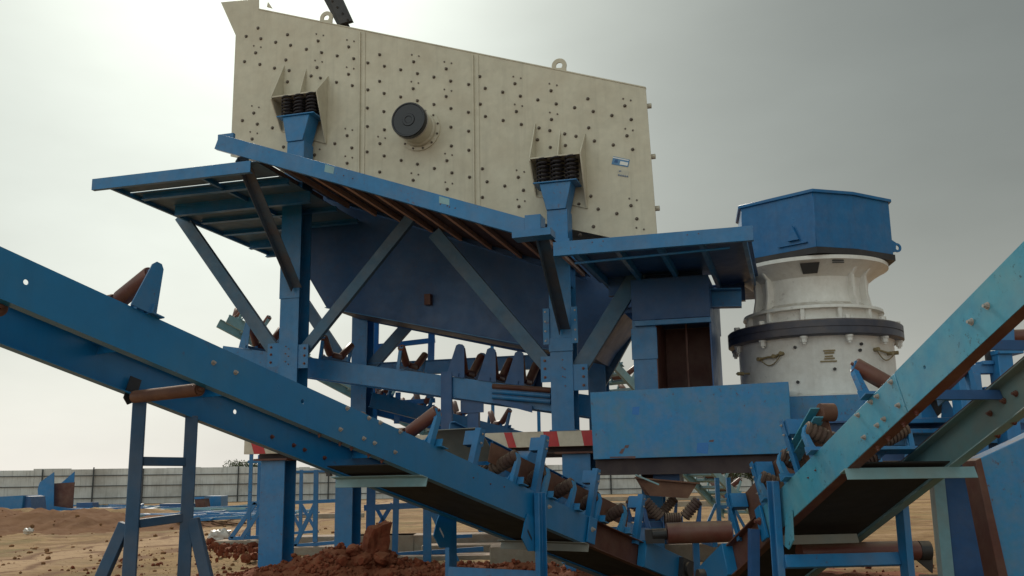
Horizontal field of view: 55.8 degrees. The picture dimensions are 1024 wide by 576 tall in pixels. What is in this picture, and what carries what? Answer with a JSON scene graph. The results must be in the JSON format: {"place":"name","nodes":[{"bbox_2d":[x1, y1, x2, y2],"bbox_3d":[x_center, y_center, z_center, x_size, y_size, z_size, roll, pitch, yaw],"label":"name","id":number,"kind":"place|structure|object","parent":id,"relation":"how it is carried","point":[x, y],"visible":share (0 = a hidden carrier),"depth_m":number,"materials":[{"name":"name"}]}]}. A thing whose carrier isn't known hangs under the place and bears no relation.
{"place":"outdoors","nodes":[
{"label":"outdoors","id":0,"kind":"place"},
{"bbox_2d":[0,507,238,535],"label":"earth bank","id":1,"kind":"structure","parent":0,"point":[67,522],"depth_m":35.33,"materials":[{"name":"brown soil"}]},
{"bbox_2d":[91,111,757,430],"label":"steel tower","id":2,"kind":"structure","parent":0,"point":[280,216],"depth_m":16.24,"materials":[{"name":"blue metal"}]},
{"bbox_2d":[221,0,659,239],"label":"vibrating screen","id":3,"kind":"object","parent":2,"relation":"on","point":[493,132],"visible":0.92,"depth_m":17.55,"materials":[{"name":"beige paint"}]},
{"bbox_2d":[310,190,631,366],"bbox_3d":[-0.939,-0.461,18.782,7.073,4.090,1.732,-4,-12,16],"label":"collecting hopper","id":4,"kind":"object","parent":2,"relation":"hanging from","point":[417,282],"visible":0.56,"depth_m":18.10,"materials":[{"name":"blue paint"}]},
{"bbox_2d":[631,274,741,389],"bbox_3d":[3.021,0.809,16.153,1.714,2.206,2.390,-4,-12,16],"label":"discharge chute","id":5,"kind":"object","parent":2,"relation":"attached to","point":[676,333],"visible":0.73,"depth_m":15.36,"materials":[{"name":"blue paint"}]},
{"bbox_2d":[0,490,937,575],"bbox_3d":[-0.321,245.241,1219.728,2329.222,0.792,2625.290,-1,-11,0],"label":"ground","id":6,"kind":"structure","parent":0,"point":[65,555],"depth_m":26.69,"materials":[{"name":"beige soil"}]},
{"bbox_2d":[0,495,46,508],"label":"steel housing","id":7,"kind":"object","parent":6,"relation":"on","point":[25,501],"visible":0.6,"depth_m":49.00,"materials":[{"name":"blue paint"}]},
{"bbox_2d":[23,527,33,534],"bbox_3d":[-15.068,7.581,30.143,0.362,0.231,0.228,-1,-11,0],"label":"plastic bag","id":8,"kind":"object","parent":6,"relation":"on","point":[28,531],"visible":1,"depth_m":30.08,"materials":[{"name":"white plastic"}]},
{"bbox_2d":[38,471,74,510],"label":"fabricated chute","id":9,"kind":"object","parent":6,"relation":"on","point":[58,496],"visible":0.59,"depth_m":54.07,"materials":[{"name":"blue paint"}]},
{"bbox_2d":[76,502,98,507],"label":"dark crate","id":10,"kind":"object","parent":6,"relation":"on","point":[88,504],"visible":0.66,"depth_m":60.61,"materials":[{"name":"blue paint"}]},
{"bbox_2d":[95,402,213,575],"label":"conveyor trestle","id":11,"kind":"object","parent":6,"relation":"on","point":[125,537],"visible":0.9,"depth_m":7.55,"materials":[{"name":"blue paint"}]},
{"bbox_2d":[61,503,255,517],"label":"scrap steel","id":12,"kind":"object","parent":6,"relation":"on","point":[227,513],"visible":0.22,"depth_m":46.59,"materials":[{"name":"blue paint"}]},
{"bbox_2d":[159,503,194,506],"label":"dark crate","id":13,"kind":"object","parent":6,"relation":"on","point":[172,505],"visible":0.3,"depth_m":57.65,"materials":[{"name":"blue paint"}]},
{"bbox_2d":[0,509,377,575],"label":"soil clods","id":14,"kind":"object","parent":6,"relation":"on","point":[46,550],"visible":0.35,"depth_m":22.68,"materials":[{"name":"brown soil"}]},
{"bbox_2d":[140,504,247,516],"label":"scrap steel","id":15,"kind":"object","parent":6,"relation":"on","point":[216,508],"visible":0.09,"depth_m":51.33,"materials":[{"name":"teal paint"}]},
{"bbox_2d":[194,496,210,506],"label":"steel bin","id":16,"kind":"object","parent":6,"relation":"on","point":[204,501],"visible":0.64,"depth_m":56.70,"materials":[{"name":"brown metal"}]},
{"bbox_2d":[194,510,221,513],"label":"steel plate stack","id":17,"kind":"object","parent":6,"relation":"on","point":[206,511],"visible":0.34,"depth_m":42.94,"materials":[{"name":"blue paint"}]},
{"bbox_2d":[209,496,227,506],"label":"steel box","id":18,"kind":"object","parent":6,"relation":"on","point":[218,501],"visible":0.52,"depth_m":58.69,"materials":[{"name":"blue paint"}]},
{"bbox_2d":[207,528,231,540],"bbox_3d":[-7.465,6.333,24.765,0.648,0.384,0.415,-1,-11,0],"label":"plastic bag","id":19,"kind":"object","parent":6,"relation":"on","point":[220,534],"visible":0.66,"depth_m":24.64,"materials":[{"name":"white plastic"}]},
{"bbox_2d":[206,535,257,562],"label":"soil clods","id":20,"kind":"object","parent":6,"relation":"on","point":[228,549],"visible":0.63,"depth_m":21.41,"materials":[{"name":"red soil"}]},
{"bbox_2d":[214,539,258,544],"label":"concrete plinth","id":21,"kind":"structure","parent":6,"relation":"on","point":[244,542],"depth_m":22.89,"materials":[{"name":"grey concrete"}]},
{"bbox_2d":[228,454,260,539],"bbox_3d":[-6.169,4.873,23.519,1.050,2.434,0.920,-11,-15,40],"label":"steel trestle","id":22,"kind":"object","parent":21,"relation":"on","point":[252,505],"visible":0.59,"depth_m":23.41,"materials":[{"name":"blue paint"}]},
{"bbox_2d":[222,459,257,466],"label":"tree","id":23,"kind":"object","parent":6,"relation":"on","point":[237,463],"visible":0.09,"depth_m":124.26,"materials":[{"name":"green plant"}]},
{"bbox_2d":[240,554,250,562],"bbox_3d":[-4.905,4.995,17.870,0.197,0.172,0.136,-6,-12,24],"label":"boulder","id":24,"kind":"object","parent":6,"relation":"on","point":[245,558],"visible":1,"depth_m":17.83,"materials":[{"name":"brown stone"}]},
{"bbox_2d":[195,509,319,520],"bbox_3d":[-11.313,9.403,39.917,5.412,0.350,7.403,-1,-11,0],"label":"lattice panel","id":25,"kind":"object","parent":6,"relation":"on","point":[228,517],"visible":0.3,"depth_m":36.52,"materials":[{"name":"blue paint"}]},
{"bbox_2d":[294,545,333,555],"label":"concrete plinth","id":26,"kind":"structure","parent":6,"relation":"on","point":[306,550],"depth_m":20.91,"materials":[{"name":"grey concrete"}]},
{"bbox_2d":[294,470,334,545],"bbox_3d":[-4.466,4.963,21.865,1.390,1.700,0.870,-1,-11,0],"label":"steel trestle","id":27,"kind":"object","parent":26,"relation":"on","point":[313,510],"visible":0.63,"depth_m":21.47,"materials":[{"name":"blue paint"}]},
{"bbox_2d":[296,513,364,517],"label":"concrete kerb","id":28,"kind":"structure","parent":6,"relation":"on","point":[328,515],"depth_m":44.81,"materials":[{"name":"grey concrete"}]},
{"bbox_2d":[0,246,693,575],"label":"belt conveyor","id":29,"kind":"object","parent":6,"relation":"on","point":[137,350],"visible":1,"depth_m":8.42,"materials":[{"name":"blue metal"}]},
{"bbox_2d":[294,533,414,551],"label":"concrete plinth","id":30,"kind":"structure","parent":6,"relation":"on","point":[405,543],"depth_m":22.23,"materials":[{"name":"grey concrete"}]},
{"bbox_2d":[0,463,754,504],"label":"boundary fence","id":31,"kind":"object","parent":6,"relation":"on","point":[109,486],"visible":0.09,"depth_m":91.38,"materials":[{"name":"metal"}]},
{"bbox_2d":[361,532,502,550],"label":"concrete plinth","id":32,"kind":"structure","parent":6,"relation":"on","point":[480,537],"depth_m":22.25,"materials":[{"name":"grey concrete"}]},
{"bbox_2d":[397,553,489,560],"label":"concrete plinth","id":33,"kind":"structure","parent":6,"relation":"on","point":[467,556],"depth_m":19.33,"materials":[{"name":"grey concrete"}]},
{"bbox_2d":[364,323,483,554],"bbox_3d":[-1.849,3.126,20.437,2.468,5.018,0.365,-1,-11,0],"label":"steel trestle","id":34,"kind":"object","parent":33,"relation":"on","point":[371,506],"visible":0.48,"depth_m":19.98,"materials":[{"name":"blue paint"}]},
{"bbox_2d":[369,389,521,432],"bbox_3d":[-1.441,2.669,20.829,3.785,0.741,1.020,19,-19,-27],"label":"belt conveyor","id":35,"kind":"object","parent":34,"relation":"on","point":[386,404],"visible":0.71,"depth_m":20.39,"materials":[{"name":"blue metal"}]},
{"bbox_2d":[423,334,471,561],"bbox_3d":[-1.309,3.132,19.771,0.932,4.804,0.865,-1,-11,0],"label":"steel trestle","id":36,"kind":"object","parent":6,"relation":"on","point":[427,515],"visible":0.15,"depth_m":19.05,"materials":[{"name":"blue paint"}]},
{"bbox_2d":[244,430,666,571],"bbox_3d":[0.169,3.790,17.124,9.122,2.280,3.450,-4,-12,16],"label":"base frame","id":37,"kind":"object","parent":6,"relation":"on","point":[573,450],"visible":0.26,"depth_m":16.69,"materials":[{"name":"blue paint"}]},
{"bbox_2d":[223,322,590,428],"bbox_3d":[-1.582,1.563,17.687,7.897,2.360,1.405,-4,-12,16],"label":"belt conveyor","id":38,"kind":"object","parent":37,"relation":"on","point":[478,385],"visible":0.88,"depth_m":17.06,"materials":[{"name":"blue metal"}]},
{"bbox_2d":[421,542,500,552],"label":"concrete plinth","id":39,"kind":"structure","parent":6,"relation":"on","point":[435,546],"depth_m":21.30,"materials":[{"name":"grey concrete"}]},
{"bbox_2d":[48,542,933,575],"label":"soil clods","id":40,"kind":"object","parent":6,"relation":"on","point":[418,562],"visible":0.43,"depth_m":15.08,"materials":[{"name":"red soil"}]},
{"bbox_2d":[228,544,924,575],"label":"soil heap","id":41,"kind":"object","parent":6,"relation":"on","point":[406,572],"visible":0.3,"depth_m":14.97,"materials":[{"name":"red soil"}]},
{"bbox_2d":[289,566,298,570],"bbox_3d":[-3.378,4.379,15.043,0.186,0.158,0.112,19,-47,-8],"label":"boulder","id":42,"kind":"object","parent":41,"relation":"on","point":[291,568],"visible":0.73,"depth_m":15.02,"materials":[{"name":"brown stone"}]},
{"bbox_2d":[335,555,347,566],"bbox_3d":[-2.633,4.185,14.881,0.141,0.200,0.227,54,-17,-22],"label":"boulder","id":43,"kind":"object","parent":41,"relation":"on","point":[342,560],"visible":0.96,"depth_m":14.81,"materials":[{"name":"brown stone"}]},
{"bbox_2d":[346,544,362,556],"bbox_3d":[-2.464,4.122,15.190,0.244,0.210,0.219,-4,-12,16],"label":"boulder","id":44,"kind":"object","parent":41,"relation":"on","point":[353,549],"visible":1,"depth_m":15.12,"materials":[{"name":"brown stone"}]},
{"bbox_2d":[358,555,371,565],"bbox_3d":[-2.249,4.159,14.791,0.224,0.154,0.182,-14,-33,-45],"label":"boulder","id":45,"kind":"object","parent":41,"relation":"on","point":[363,560],"visible":1,"depth_m":14.73,"materials":[{"name":"brown stone"}]},
{"bbox_2d":[362,520,391,555],"bbox_3d":[-2.197,4.055,15.400,0.431,0.724,0.450,11,-12,-21],"label":"boulder","id":46,"kind":"object","parent":41,"relation":"on","point":[376,536],"visible":0.66,"depth_m":15.28,"materials":[{"name":"brown stone"}]},
{"bbox_2d":[373,552,389,566],"bbox_3d":[-2.014,4.184,14.967,0.284,0.222,0.316,7,-26,20],"label":"boulder","id":47,"kind":"object","parent":41,"relation":"on","point":[381,558],"visible":1,"depth_m":14.86,"materials":[{"name":"brown stone"}]},
{"bbox_2d":[397,558,404,565],"bbox_3d":[-1.737,4.279,15.042,0.139,0.161,0.183,-3,-12,11],"label":"boulder","id":48,"kind":"object","parent":41,"relation":"on","point":[400,561],"visible":0.73,"depth_m":14.99,"materials":[{"name":"brown stone"}]},
{"bbox_2d":[490,542,727,566],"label":"concrete plinth","id":49,"kind":"structure","parent":6,"relation":"on","point":[498,554],"depth_m":17.78,"materials":[{"name":"grey concrete"}]},
{"bbox_2d":[603,495,722,500],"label":"concrete beam","id":50,"kind":"structure","parent":6,"relation":"on","point":[625,498],"depth_m":70.48,"materials":[{"name":"grey concrete"}]},
{"bbox_2d":[613,501,725,507],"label":"concrete beam","id":51,"kind":"structure","parent":6,"relation":"on","point":[685,503],"depth_m":53.21,"materials":[{"name":"grey concrete"}]},
{"bbox_2d":[625,497,732,575],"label":"belt conveyor","id":52,"kind":"object","parent":6,"relation":"on","point":[676,530],"visible":0.83,"depth_m":11.54,"materials":[{"name":"brown metal"}]},
{"bbox_2d":[724,473,742,482],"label":"tree","id":53,"kind":"object","parent":6,"relation":"on","point":[732,477],"visible":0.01,"depth_m":68.32,"materials":[{"name":"green plant"}]},
{"bbox_2d":[728,473,753,481],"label":"tree","id":54,"kind":"object","parent":6,"relation":"on","point":[748,475],"visible":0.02,"depth_m":73.85,"materials":[{"name":"green plant"}]},
{"bbox_2d":[590,382,1023,575],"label":"crusher platform","id":55,"kind":"structure","parent":6,"relation":"on","point":[676,434],"depth_m":13.75,"materials":[{"name":"blue paint"}]},
{"bbox_2d":[634,474,699,497],"bbox_3d":[2.098,2.670,13.679,0.891,0.582,1.537,-1,-11,0],"label":"loading hopper","id":56,"kind":"object","parent":55,"relation":"attached to","point":[649,485],"visible":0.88,"depth_m":13.11,"materials":[{"name":"metal"}]},
{"bbox_2d":[728,189,904,396],"bbox_3d":[5.024,0.291,16.268,2.808,3.254,2.848,-1,-11,0],"label":"cone crusher","id":57,"kind":"object","parent":55,"relation":"on","point":[816,323],"visible":0.93,"depth_m":15.33,"materials":[{"name":"white paint"}]},
{"bbox_2d":[800,262,819,273],"bbox_3d":[4.711,-0.314,15.293,0.300,0.136,0.221,-4,-12,16],"label":"feed window","id":58,"kind":"structure","parent":57,"relation":"in","point":[812,267],"depth_m":15.28,"materials":[{"name":"metal"}]},
{"bbox_2d":[908,329,1023,454],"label":"motor stand","id":59,"kind":"object","parent":55,"relation":"attached to","point":[995,364],"visible":0.37,"depth_m":11.57,"materials":[{"name":"blue paint"}]},
{"bbox_2d":[695,241,1023,575],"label":"belt conveyor","id":60,"kind":"object","parent":6,"relation":"on","point":[819,496],"visible":1,"depth_m":7.62,"materials":[{"name":"teal metal"}]},
{"bbox_2d":[962,433,1023,575],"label":"support column","id":61,"kind":"structure","parent":6,"relation":"on","point":[995,489],"depth_m":9.28,"materials":[{"name":"blue metal"}]},
{"bbox_2d":[0,0,1023,470],"label":"sky","id":62,"kind":"structure","parent":0,"point":[918,105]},
{"bbox_3d":[0.149,6.569,25.201,2.425,0.398,0.600,-1,-11,0],"label":"concrete plinth","id":63,"kind":"object","parent":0,"visible":0},
{"bbox_2d":[478,346,540,531],"bbox_3d":[0.109,3.903,25.734,2.083,5.037,0.090,-1,-11,0],"label":"steel trestle","id":64,"kind":"object","parent":63,"relation":"on","point":[538,419],"visible":0.07,"depth_m":25.77,"materials":[{"name":"blue paint"}]},
{"bbox_2d":[216,308,429,434],"bbox_3d":[-3.312,2.597,23.832,8.292,0.638,0.920,32,-25,-23],"label":"belt conveyor","id":65,"kind":"object","parent":64,"relation":"on","point":[233,324],"visible":0.09,"depth_m":22.58,"materials":[{"name":"teal metal"}]},
{"bbox_3d":[4.715,5.716,21.278,1.453,0.398,0.600,-1,-11,0],"label":"concrete plinth","id":66,"kind":"object","parent":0,"visible":0},
{"bbox_2d":[707,478,744,536],"bbox_3d":[4.702,4.875,21.447,1.106,1.314,0.090,-1,-11,0],"label":"steel trestle","id":67,"kind":"object","parent":66,"relation":"on","point":[717,506],"visible":0.43,"depth_m":21.42,"materials":[{"name":"blue paint"}]},
{"bbox_2d":[609,360,748,517],"bbox_3d":[3.980,3.619,24.642,1.120,0.644,7.927,-11,-46,42],"label":"belt conveyor","id":68,"kind":"object","parent":67,"relation":"on","point":[621,376],"visible":0.16,"depth_m":25.71,"materials":[{"name":"teal metal"}]}
]}

